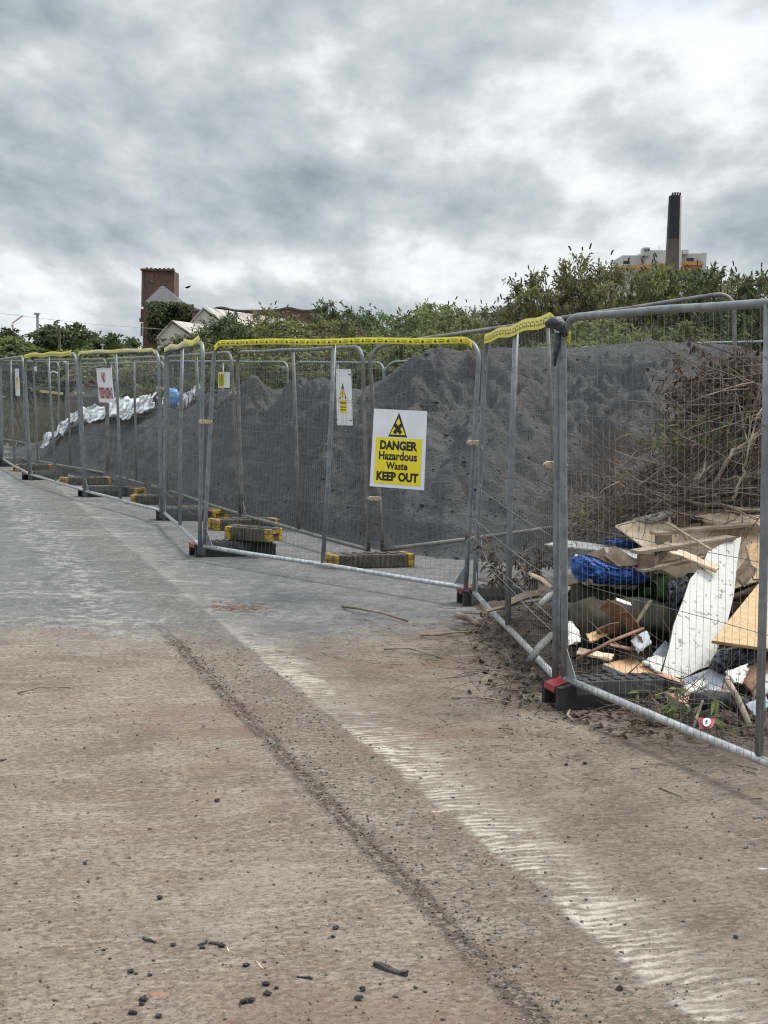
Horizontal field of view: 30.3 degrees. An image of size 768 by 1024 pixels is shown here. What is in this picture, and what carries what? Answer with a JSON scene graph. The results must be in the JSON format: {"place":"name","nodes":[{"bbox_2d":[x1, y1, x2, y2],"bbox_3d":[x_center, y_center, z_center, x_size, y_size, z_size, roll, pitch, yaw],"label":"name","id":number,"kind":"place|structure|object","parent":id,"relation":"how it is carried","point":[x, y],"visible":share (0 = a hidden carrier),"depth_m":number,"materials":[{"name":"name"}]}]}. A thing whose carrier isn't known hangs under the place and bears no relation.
{"place":"outdoors","nodes":[
{"label":"outdoors","id":0,"kind":"place"},
{"bbox_2d":[139,267,178,348],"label":"brick tower","id":1,"kind":"structure","parent":0,"point":[154,280],"depth_m":198.14,"materials":[{"name":"brick"}]},
{"bbox_2d":[145,286,182,353],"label":"slate roofed block","id":2,"kind":"structure","parent":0,"point":[163,294],"depth_m":191.88,"materials":[{"name":"concrete"}]},
{"bbox_2d":[145,301,196,342],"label":"ivy","id":3,"kind":"object","parent":2,"relation":"hanging from","point":[161,315],"visible":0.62,"depth_m":189.67,"materials":[{"name":"green plant"}]},
{"bbox_2d":[192,306,325,323],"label":"roof","id":4,"kind":"structure","parent":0,"point":[306,315],"depth_m":183.51,"materials":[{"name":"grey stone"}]},
{"bbox_2d":[0,404,767,1023],"bbox_3d":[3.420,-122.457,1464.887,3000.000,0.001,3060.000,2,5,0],"label":"ground","id":5,"kind":"structure","parent":0,"point":[132,588],"depth_m":5.39,"materials":[{"name":"concrete"}]},
{"bbox_2d":[0,355,29,478],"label":"fence","id":6,"kind":"object","parent":5,"relation":"on","point":[11,388],"visible":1,"depth_m":24.50,"materials":[{"name":"metal"}]},
{"bbox_2d":[2,360,59,443],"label":"fence","id":7,"kind":"object","parent":5,"relation":"on","point":[23,431],"visible":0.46,"depth_m":32.23,"materials":[{"name":"metal"}]},
{"bbox_2d":[0,351,69,415],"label":"tree","id":8,"kind":"object","parent":5,"relation":"on","point":[5,365],"visible":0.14,"depth_m":48.84,"materials":[{"name":"green plant"}]},
{"bbox_2d":[2,356,95,410],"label":"tree","id":9,"kind":"object","parent":5,"relation":"on","point":[43,381],"visible":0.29,"depth_m":48.73,"materials":[{"name":"green plant"}]},
{"bbox_2d":[24,352,84,496],"bbox_3d":[-4.893,-1.343,20.920,0.167,1.974,3.461,-1,5,-26],"label":"fence","id":10,"kind":"object","parent":5,"relation":"on","point":[50,392],"visible":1,"depth_m":20.87,"materials":[{"name":"metal"}]},
{"bbox_2d":[23,320,93,358],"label":"tree","id":11,"kind":"object","parent":5,"relation":"on","point":[46,335],"visible":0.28,"depth_m":59.05,"materials":[{"name":"green plant"}]},
{"bbox_2d":[32,358,106,473],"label":"fence","id":12,"kind":"object","parent":5,"relation":"on","point":[68,420],"visible":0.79,"depth_m":24.76,"materials":[{"name":"metal"}]},
{"bbox_2d":[3,393,157,446],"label":"weeds","id":13,"kind":"object","parent":5,"relation":"on","point":[20,414],"visible":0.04,"depth_m":35.09,"materials":[{"name":"green plant"}]},
{"bbox_2d":[62,378,121,413],"bbox_3d":[-7.748,-2.981,37.932,1.970,1.194,1.940,2,5,0],"label":"red roofed bin","id":14,"kind":"object","parent":13,"relation":"on","point":[86,397],"visible":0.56,"depth_m":37.28,"materials":[{"name":"grey"}]},
{"bbox_2d":[59,476,111,484],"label":"yellow fence block","id":15,"kind":"object","parent":5,"relation":"on","point":[76,480],"depth_m":22.39,"materials":[{"name":"plastic"}]},
{"bbox_2d":[83,330,141,356],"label":"tree","id":16,"kind":"object","parent":5,"relation":"on","point":[112,341],"visible":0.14,"depth_m":61.23,"materials":[{"name":"green plant"}]},
{"bbox_2d":[65,361,163,419],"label":"fence","id":17,"kind":"object","parent":5,"relation":"on","point":[113,374],"visible":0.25,"depth_m":28.78,"materials":[{"name":"metal"}]},
{"bbox_2d":[78,349,162,517],"bbox_3d":[-3.373,-1.049,17.950,0.140,1.974,3.182,-1,5,-28],"label":"fence","id":18,"kind":"object","parent":5,"relation":"on","point":[159,509],"visible":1,"depth_m":17.88,"materials":[{"name":"metal"}]},
{"bbox_2d":[96,368,113,402],"bbox_3d":[-3.628,-1.645,18.459,0.011,0.445,0.801,-1,5,-28],"label":"trespassing sign","id":19,"kind":"object","parent":18,"relation":"attached to","point":[105,392],"visible":0.98,"depth_m":18.43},
{"bbox_2d":[106,355,168,489],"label":"fence","id":20,"kind":"object","parent":5,"relation":"on","point":[134,390],"visible":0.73,"depth_m":21.49,"materials":[{"name":"metal"}]},
{"bbox_2d":[112,349,178,405],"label":"bush","id":21,"kind":"object","parent":5,"relation":"on","point":[127,380],"visible":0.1,"depth_m":35.39,"materials":[{"name":"green plant"}]},
{"bbox_2d":[130,494,184,504],"bbox_3d":[-3.043,-0.170,19.167,0.730,0.133,0.242,1,5,-3],"label":"yellow fence block","id":22,"kind":"object","parent":5,"relation":"on","point":[171,499],"depth_m":19.05,"materials":[{"name":"plastic"}]},
{"bbox_2d":[155,507,211,520],"bbox_3d":[-2.399,0.022,17.023,0.672,0.148,0.230,1,5,-10],"label":"rubber fence block","id":23,"kind":"object","parent":5,"relation":"on","point":[172,511],"depth_m":16.92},
{"bbox_2d":[157,320,211,352],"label":"shed","id":24,"kind":"structure","parent":5,"relation":"on","point":[172,327],"depth_m":139.09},
{"bbox_2d":[167,351,240,517],"bbox_3d":[-2.364,-1.029,18.046,0.168,1.974,3.680,0,5,-21],"label":"fence","id":25,"kind":"object","parent":5,"relation":"on","point":[232,389],"visible":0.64,"depth_m":17.40,"materials":[{"name":"metal"}]},
{"bbox_2d":[139,313,296,391],"bbox_3d":[-3.534,-2.590,30.065,3.357,3.096,3.198,0,5,-14],"label":"bush","id":26,"kind":"object","parent":5,"relation":"on","point":[217,329],"visible":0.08,"depth_m":29.27,"materials":[{"name":"green plant"}]},
{"bbox_2d":[169,360,288,393],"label":"fence","id":27,"kind":"object","parent":5,"relation":"on","point":[251,362],"visible":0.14,"depth_m":23.18,"materials":[{"name":"metal"}]},
{"bbox_2d":[189,539,275,556],"bbox_3d":[-1.448,0.340,13.590,0.816,0.148,0.230,-1,5,-25],"label":"rubber fence block","id":28,"kind":"object","parent":5,"relation":"on","point":[251,546],"depth_m":13.50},
{"bbox_2d":[163,341,204,553],"bbox_3d":[-2.106,-0.741,14.730,0.050,1.973,3.407,0,5,-14],"label":"fence","id":29,"kind":"object","parent":28,"relation":"on","point":[178,489],"visible":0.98,"depth_m":14.51,"materials":[{"name":"metal"}]},
{"bbox_2d":[225,524,281,541],"bbox_3d":[-1.251,0.202,13.597,0.510,0.133,0.242,4,5,24],"label":"yellow fence block","id":30,"kind":"object","parent":28,"relation":"on","point":[272,535],"depth_m":13.51,"materials":[{"name":"plastic"}]},
{"bbox_2d":[208,517,279,530],"bbox_3d":[-1.588,0.130,16.110,0.782,0.133,0.242,-1,5,-27],"label":"yellow fence block","id":31,"kind":"object","parent":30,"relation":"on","point":[232,520],"depth_m":15.99,"materials":[{"name":"plastic"}]},
{"bbox_2d":[236,345,370,551],"bbox_3d":[-0.912,-0.704,14.689,0.138,1.973,3.653,-1,5,-25],"label":"fence","id":32,"kind":"object","parent":31,"relation":"on","point":[365,546],"visible":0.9,"depth_m":14.61,"materials":[{"name":"metal"}]},
{"bbox_2d":[335,369,352,425],"bbox_3d":[-0.388,-1.096,13.577,0.036,0.537,0.434,-1,5,-25],"label":"warning notice","id":33,"kind":"object","parent":32,"relation":"attached to","point":[345,404],"visible":0.97,"depth_m":13.56,"materials":[{"name":"white"}]},
{"bbox_2d":[156,338,311,400],"bbox_3d":[-2.591,-1.921,26.050,3.202,2.492,3.147,3,5,16],"label":"bush","id":34,"kind":"object","parent":5,"relation":"on","point":[234,348],"visible":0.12,"depth_m":25.33,"materials":[{"name":"green plant"}]},
{"bbox_2d":[191,309,302,362],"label":"bush","id":35,"kind":"object","parent":5,"relation":"on","point":[225,319],"visible":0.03,"depth_m":30.78,"materials":[{"name":"green plant"}]},
{"bbox_2d":[190,307,308,332],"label":"shed","id":36,"kind":"structure","parent":5,"relation":"on","point":[203,313],"depth_m":149.67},
{"bbox_2d":[243,301,300,353],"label":"bush","id":37,"kind":"object","parent":5,"relation":"on","point":[271,313],"visible":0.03,"depth_m":33.39,"materials":[{"name":"green plant"}]},
{"bbox_2d":[247,314,332,359],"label":"bush","id":38,"kind":"object","parent":5,"relation":"on","point":[299,329],"visible":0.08,"depth_m":29.42,"materials":[{"name":"green plant"}]},
{"bbox_2d":[225,330,379,389],"bbox_3d":[-1.553,-1.984,25.876,3.008,2.703,3.204,0,5,-20],"label":"bush","id":39,"kind":"object","parent":5,"relation":"on","point":[312,357],"visible":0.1,"depth_m":25.37,"materials":[{"name":"green plant"}]},
{"bbox_2d":[262,314,402,379],"bbox_3d":[-0.956,-2.455,28.708,3.245,3.200,3.092,1,5,-2],"label":"bush","id":40,"kind":"object","parent":5,"relation":"on","point":[342,326],"visible":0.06,"depth_m":28.59,"materials":[{"name":"green plant"}]},
{"bbox_2d":[202,340,480,589],"bbox_3d":[-0.469,-0.453,11.867,0.083,1.973,3.312,-3,7,-45],"label":"fence","id":41,"kind":"object","parent":5,"relation":"on","point":[462,578],"visible":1,"depth_m":11.82,"materials":[{"name":"metal"}]},
{"bbox_2d":[214,337,472,349],"bbox_3d":[-0.438,-1.391,11.767,0.013,0.105,3.144,-3,7,-44],"label":"warning tape","id":42,"kind":"object","parent":41,"relation":"attached to","point":[383,340],"visible":1,"depth_m":11.61,"materials":[{"name":"yellow"}]},
{"bbox_2d":[370,409,426,489],"bbox_3d":[0.106,-0.495,11.203,0.013,0.624,0.612,-3,7,-45],"label":"danger sign","id":43,"kind":"object","parent":41,"relation":"attached to","point":[398,453],"visible":1,"depth_m":11.19,"materials":[{"name":"yellow"}]},
{"bbox_2d":[302,297,383,354],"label":"bush","id":44,"kind":"object","parent":5,"relation":"on","point":[318,310],"visible":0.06,"depth_m":35.29,"materials":[{"name":"green plant"}]},
{"bbox_2d":[201,611,527,682],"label":"twig litter","id":45,"kind":"object","parent":5,"relation":"on","point":[446,635],"visible":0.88,"depth_m":8.88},
{"bbox_2d":[296,310,435,359],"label":"bush","id":46,"kind":"object","parent":5,"relation":"on","point":[365,325],"visible":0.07,"depth_m":29.47,"materials":[{"name":"green plant"}]},
{"bbox_2d":[325,551,414,568],"bbox_3d":[-0.134,0.434,12.994,0.809,0.133,0.242,0,5,-23],"label":"yellow fence block","id":47,"kind":"object","parent":5,"relation":"on","point":[380,556],"depth_m":12.90,"materials":[{"name":"plastic"}]},
{"bbox_2d":[317,328,446,388],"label":"bush","id":48,"kind":"object","parent":5,"relation":"on","point":[398,350],"visible":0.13,"depth_m":25.21,"materials":[{"name":"green plant"}]},
{"bbox_2d":[4,339,762,568],"bbox_3d":[-0.566,-1.667,25.046,10.776,2.427,27.997,-1,6,-31],"label":"ash heap","id":49,"kind":"object","parent":5,"relation":"on","point":[615,381],"visible":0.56,"depth_m":16.28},
{"bbox_2d":[41,392,157,448],"bbox_3d":[-5.372,-1.683,26.496,0.708,1.217,5.060,-2,6,-38],"label":"plastic sheeting","id":50,"kind":"object","parent":49,"relation":"on","point":[141,402],"visible":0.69,"depth_m":25.82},
{"bbox_2d":[6,345,695,568],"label":"ash clods","id":51,"kind":"object","parent":49,"relation":"on","point":[529,457],"visible":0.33,"depth_m":15.88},
{"bbox_2d":[0,569,767,1023],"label":"grit","id":52,"kind":"object","parent":5,"relation":"on","point":[190,651],"visible":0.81,"depth_m":4.98,"materials":[{"name":"gravel"}]},
{"bbox_2d":[366,306,439,337],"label":"bush","id":53,"kind":"object","parent":5,"relation":"on","point":[425,313],"visible":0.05,"depth_m":32.63,"materials":[{"name":"green plant"}]},
{"bbox_2d":[367,323,491,373],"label":"bush","id":54,"kind":"object","parent":5,"relation":"on","point":[459,347],"visible":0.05,"depth_m":25.74,"materials":[{"name":"green plant"}]},
{"bbox_2d":[388,305,495,348],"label":"bush","id":55,"kind":"object","parent":5,"relation":"on","point":[448,323],"visible":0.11,"depth_m":31.37,"materials":[{"name":"green plant"}]},
{"bbox_2d":[456,584,541,605],"bbox_3d":[0.913,0.634,10.898,0.692,0.148,0.230,1,5,-11],"label":"rubber fence block","id":56,"kind":"object","parent":5,"relation":"on","point":[464,597],"depth_m":10.78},
{"bbox_2d":[471,328,559,693],"bbox_3d":[0.793,-0.165,8.895,0.093,1.973,3.104,1,5,-4],"label":"fence","id":57,"kind":"object","parent":5,"relation":"on","point":[552,671],"visible":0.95,"depth_m":8.73,"materials":[{"name":"metal"}]},
{"bbox_2d":[484,312,570,344],"bbox_3d":[0.799,-1.074,8.738,0.082,0.182,3.004,1,5,-5],"label":"warning tape","id":58,"kind":"object","parent":57,"relation":"attached to","point":[537,323],"visible":0.91,"depth_m":8.44,"materials":[{"name":"yellow"}]},
{"bbox_2d":[469,265,593,347],"bbox_3d":[2.647,-2.395,24.905,2.235,3.922,2.381,3,5,18],"label":"bush","id":59,"kind":"object","parent":5,"relation":"on","point":[506,318],"visible":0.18,"depth_m":24.43,"materials":[{"name":"green plant"}]},
{"bbox_2d":[368,292,736,551],"bbox_3d":[1.507,-0.745,12.835,3.378,2.504,0.067,2,5,9],"label":"fence","id":60,"kind":"object","parent":5,"relation":"on","point":[386,541],"visible":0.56,"depth_m":12.85,"materials":[{"name":"metal"}]},
{"bbox_2d":[491,263,623,347],"bbox_3d":[3.035,-2.365,24.867,2.338,3.894,2.379,5,6,31],"label":"bush","id":61,"kind":"object","parent":5,"relation":"on","point":[580,281],"visible":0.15,"depth_m":24.31,"materials":[{"name":"green plant"}]},
{"bbox_2d":[519,319,642,348],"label":"bush","id":62,"kind":"object","parent":5,"relation":"on","point":[582,334],"visible":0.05,"depth_m":22.54,"materials":[{"name":"green plant"}]},
{"bbox_2d":[397,282,767,752],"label":"brushwood","id":63,"kind":"object","parent":5,"relation":"on","point":[642,493],"visible":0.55,"depth_m":9.03,"materials":[{"name":"plant"}]},
{"bbox_2d":[607,408,733,470],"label":"dead weed","id":64,"kind":"object","parent":63,"relation":"on","point":[660,440],"visible":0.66,"depth_m":9.32,"materials":[{"name":"brown plant"}]},
{"bbox_2d":[654,358,718,407],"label":"dead weed","id":65,"kind":"object","parent":63,"relation":"on","point":[696,378],"visible":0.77,"depth_m":9.79,"materials":[{"name":"brown plant"}]},
{"bbox_2d":[652,415,734,457],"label":"dead weed","id":66,"kind":"object","parent":63,"relation":"on","point":[674,437],"visible":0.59,"depth_m":9.29,"materials":[{"name":"brown plant"}]},
{"bbox_2d":[630,508,759,572],"bbox_3d":[1.967,0.166,8.776,0.546,0.344,1.135,4,6,31],"label":"broken pallet","id":67,"kind":"object","parent":63,"relation":"on","point":[649,560],"visible":0.81,"depth_m":8.59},
{"bbox_2d":[670,345,755,437],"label":"dead weed","id":68,"kind":"object","parent":63,"relation":"on","point":[734,362],"visible":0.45,"depth_m":9.54,"materials":[{"name":"brown plant"}]},
{"bbox_2d":[688,690,748,713],"bbox_3d":[1.671,0.948,7.078,0.303,0.112,0.133,2,5,0],"label":"black pipe","id":69,"kind":"object","parent":63,"relation":"on","point":[725,698],"visible":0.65,"depth_m":7.06,"materials":[{"name":"plastic"}]},
{"bbox_2d":[677,334,762,441],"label":"dead weed","id":70,"kind":"object","parent":63,"relation":"on","point":[694,350],"visible":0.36,"depth_m":9.44,"materials":[{"name":"brown plant"}]},
{"bbox_2d":[716,347,762,441],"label":"dead weed","id":71,"kind":"object","parent":63,"relation":"on","point":[746,391],"visible":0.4,"depth_m":9.35,"materials":[{"name":"brown plant"}]},
{"bbox_2d":[406,704,767,798],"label":"twig litter","id":72,"kind":"object","parent":5,"relation":"on","point":[616,743],"visible":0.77,"depth_m":6.60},
{"bbox_2d":[527,243,670,340],"bbox_3d":[3.752,-2.520,24.899,2.498,4.235,2.661,0,5,-13],"label":"bush","id":73,"kind":"object","parent":5,"relation":"on","point":[617,276],"visible":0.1,"depth_m":24.38,"materials":[{"name":"green plant"}]},
{"bbox_2d":[542,672,683,710],"bbox_3d":[1.200,0.933,7.457,0.723,0.148,0.230,0,5,-16],"label":"rubber fence block","id":74,"kind":"object","parent":5,"relation":"on","point":[569,696],"depth_m":7.36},
{"bbox_2d":[469,567,757,701],"bbox_3d":[3.369,0.270,9.800,5.650,1.231,5.700,2,5,0],"label":"soil mound","id":75,"kind":"object","parent":5,"relation":"on","point":[544,590],"visible":0.17,"depth_m":9.11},
{"bbox_2d":[463,533,539,593],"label":"dead weed","id":76,"kind":"object","parent":75,"relation":"on","point":[483,558],"visible":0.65,"depth_m":10.01,"materials":[{"name":"brown plant"}]},
{"bbox_2d":[514,543,552,590],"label":"dead weed","id":77,"kind":"object","parent":75,"relation":"on","point":[536,571],"visible":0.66,"depth_m":9.66,"materials":[{"name":"brown plant"}]},
{"bbox_2d":[568,583,633,602],"bbox_3d":[1.494,0.593,8.794,0.881,0.326,0.318,-1,5,-24],"label":"carpet roll","id":78,"kind":"object","parent":75,"relation":"on","point":[574,594],"visible":0.23,"depth_m":8.61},
{"bbox_2d":[570,554,650,584],"bbox_3d":[1.373,0.353,8.584,0.506,0.192,0.366,2,5,0],"label":"blue tarpaulin","id":79,"kind":"object","parent":78,"relation":"on","point":[598,571],"visible":0.92,"depth_m":8.46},
{"bbox_2d":[545,540,636,559],"bbox_3d":[1.363,0.236,8.820,0.705,0.056,0.272,6,6,40],"label":"cream board","id":80,"kind":"object","parent":79,"relation":"on","point":[591,546],"visible":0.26,"depth_m":8.88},
{"bbox_2d":[604,546,637,567],"bbox_3d":[1.421,0.271,8.485,0.205,0.125,0.089,5,6,32],"label":"brown panel","id":81,"kind":"object","parent":79,"relation":"on","point":[619,558],"visible":0.9,"depth_m":8.48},
{"bbox_2d":[467,567,767,741],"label":"leaf litter","id":82,"kind":"object","parent":75,"relation":"on","point":[632,726],"visible":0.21,"depth_m":7.62,"materials":[{"name":"brown plant"}]},
{"bbox_2d":[568,596,677,649],"bbox_3d":[1.438,0.664,8.353,0.821,0.350,0.318,0,5,-19],"label":"carpet roll","id":83,"kind":"object","parent":75,"relation":"on","point":[578,618],"visible":0.5,"depth_m":8.22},
{"bbox_2d":[633,573,694,601],"bbox_3d":[1.754,0.504,8.590,0.555,0.279,0.250,-3,7,-43],"label":"carpet roll","id":84,"kind":"object","parent":75,"relation":"on","point":[654,584],"visible":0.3,"depth_m":8.42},
{"bbox_2d":[664,576,688,611],"bbox_3d":[1.756,0.574,8.506,0.228,0.387,0.337,2,5,0],"label":"dark sack","id":85,"kind":"object","parent":75,"relation":"on","point":[670,600],"visible":0.35,"depth_m":8.37,"materials":[{"name":"black plastic"}]},
{"bbox_2d":[662,537,740,679],"bbox_3d":[1.871,0.538,8.227,0.258,0.708,1.203,4,5,25],"label":"white board","id":86,"kind":"object","parent":75,"relation":"on","point":[702,584],"visible":0.75,"depth_m":8.16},
{"bbox_2d":[668,549,719,572],"bbox_3d":[1.838,0.290,8.424,0.301,0.125,0.057,3,5,17],"label":"scrap board","id":87,"kind":"object","parent":86,"relation":"on","point":[706,565],"visible":0.91,"depth_m":8.41,"materials":[{"name":"brown wood"}]},
{"bbox_2d":[653,522,759,588],"bbox_3d":[2.120,0.248,8.901,0.919,0.456,0.461,0,5,-18],"label":"plywood sheet","id":88,"kind":"object","parent":75,"relation":"on","point":[692,567],"visible":0.09,"depth_m":8.95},
{"bbox_2d":[615,517,678,546],"bbox_3d":[1.767,0.112,8.975,0.604,0.208,0.360,-2,6,-37],"label":"plywood sheet","id":89,"kind":"object","parent":88,"relation":"on","point":[633,531],"visible":0.3,"depth_m":8.90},
{"bbox_2d":[710,647,767,673],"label":"black bag","id":90,"kind":"object","parent":75,"relation":"on","point":[720,666],"visible":0.52,"depth_m":7.67,"materials":[{"name":"plastic"}]},
{"bbox_2d":[711,584,767,650],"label":"chipboard sheet","id":91,"kind":"object","parent":90,"relation":"on","point":[743,617],"visible":0.58,"depth_m":7.75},
{"bbox_2d":[735,541,759,581],"bbox_3d":[2.256,0.301,8.802,0.040,0.483,0.713,6,7,44],"label":"timber batten","id":92,"kind":"object","parent":75,"relation":"on","point":[744,565],"visible":0.17,"depth_m":8.74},
{"bbox_2d":[691,513,759,526],"bbox_3d":[2.190,0.049,8.984,0.507,0.083,0.112,2,5,0],"label":"scrap board","id":93,"kind":"object","parent":92,"relation":"on","point":[723,518],"visible":0.52,"depth_m":8.98,"materials":[{"name":"brown wood"}]},
{"bbox_2d":[573,259,677,340],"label":"bush","id":94,"kind":"object","parent":5,"relation":"on","point":[650,280],"visible":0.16,"depth_m":23.89,"materials":[{"name":"green plant"}]},
{"bbox_2d":[567,318,694,347],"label":"bush","id":95,"kind":"object","parent":5,"relation":"on","point":[599,325],"visible":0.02,"depth_m":22.67,"materials":[{"name":"green plant"}]},
{"bbox_2d":[602,658,693,711],"bbox_3d":[1.487,0.920,7.590,0.322,0.152,0.706,-2,6,-36],"label":"laminate board","id":96,"kind":"object","parent":5,"relation":"on","point":[619,666],"visible":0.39,"depth_m":7.72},
{"bbox_2d":[680,669,724,692],"bbox_3d":[1.744,0.928,7.605,0.365,0.094,0.288,-2,6,-39],"label":"grey board","id":97,"kind":"object","parent":96,"relation":"on","point":[710,677],"visible":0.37,"depth_m":7.67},
{"bbox_2d":[615,252,702,340],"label":"bush","id":98,"kind":"object","parent":5,"relation":"on","point":[666,271],"visible":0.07,"depth_m":24.31,"materials":[{"name":"green plant"}]},
{"bbox_2d":[559,298,767,767],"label":"fence","id":99,"kind":"object","parent":5,"relation":"on","point":[570,677],"visible":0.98,"depth_m":6.32,"materials":[{"name":"metal"}]},
{"bbox_2d":[544,317,567,365],"bbox_3d":[0.871,-0.866,7.213,0.118,0.249,0.075,0,5,-20],"label":"plastic wrap","id":100,"kind":"object","parent":99,"relation":"attached to","point":[557,323],"visible":1,"depth_m":7.19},
{"bbox_2d":[665,192,681,318],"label":"chimney","id":101,"kind":"object","parent":5,"relation":"on","point":[673,244],"visible":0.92,"depth_m":552.62,"materials":[{"name":"black"}]},
{"bbox_2d":[628,686,729,721],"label":"dead weed","id":102,"kind":"object","parent":5,"relation":"on","point":[672,708],"visible":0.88,"depth_m":6.97,"materials":[{"name":"brown plant"}]},
{"bbox_2d":[630,261,754,336],"bbox_3d":[5.303,-2.297,24.305,2.468,3.980,2.426,2,5,3],"label":"bush","id":103,"kind":"object","parent":5,"relation":"on","point":[705,275],"visible":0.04,"depth_m":23.76,"materials":[{"name":"green plant"}]},
{"bbox_2d":[633,310,762,347],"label":"bush","id":104,"kind":"object","parent":5,"relation":"on","point":[696,332],"visible":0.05,"depth_m":22.55,"materials":[{"name":"green plant"}]},
{"bbox_2d":[656,259,761,340],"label":"bush","id":105,"kind":"object","parent":5,"relation":"on","point":[715,287],"visible":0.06,"depth_m":23.58,"materials":[{"name":"green plant"}]},
{"bbox_2d":[690,267,767,349],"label":"bush","id":106,"kind":"object","parent":5,"relation":"on","point":[730,288],"visible":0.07,"depth_m":23.02,"materials":[{"name":"green plant"}]},
{"bbox_2d":[691,262,767,347],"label":"bush","id":107,"kind":"object","parent":5,"relation":"on","point":[753,294],"visible":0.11,"depth_m":22.70,"materials":[{"name":"green plant"}]},
{"bbox_2d":[712,312,763,351],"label":"bush","id":108,"kind":"object","parent":5,"relation":"on","point":[740,335],"visible":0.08,"depth_m":21.96,"materials":[{"name":"green plant"}]},
{"bbox_2d":[0,0,767,348],"label":"sky","id":109,"kind":"structure","parent":0,"point":[389,155],"materials":[{"name":"grey"}]},
{"bbox_2d":[613,247,706,304],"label":"tower block","id":110,"kind":"structure","parent":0,"point":[647,253],"depth_m":632.56,"materials":[{"name":"white"}]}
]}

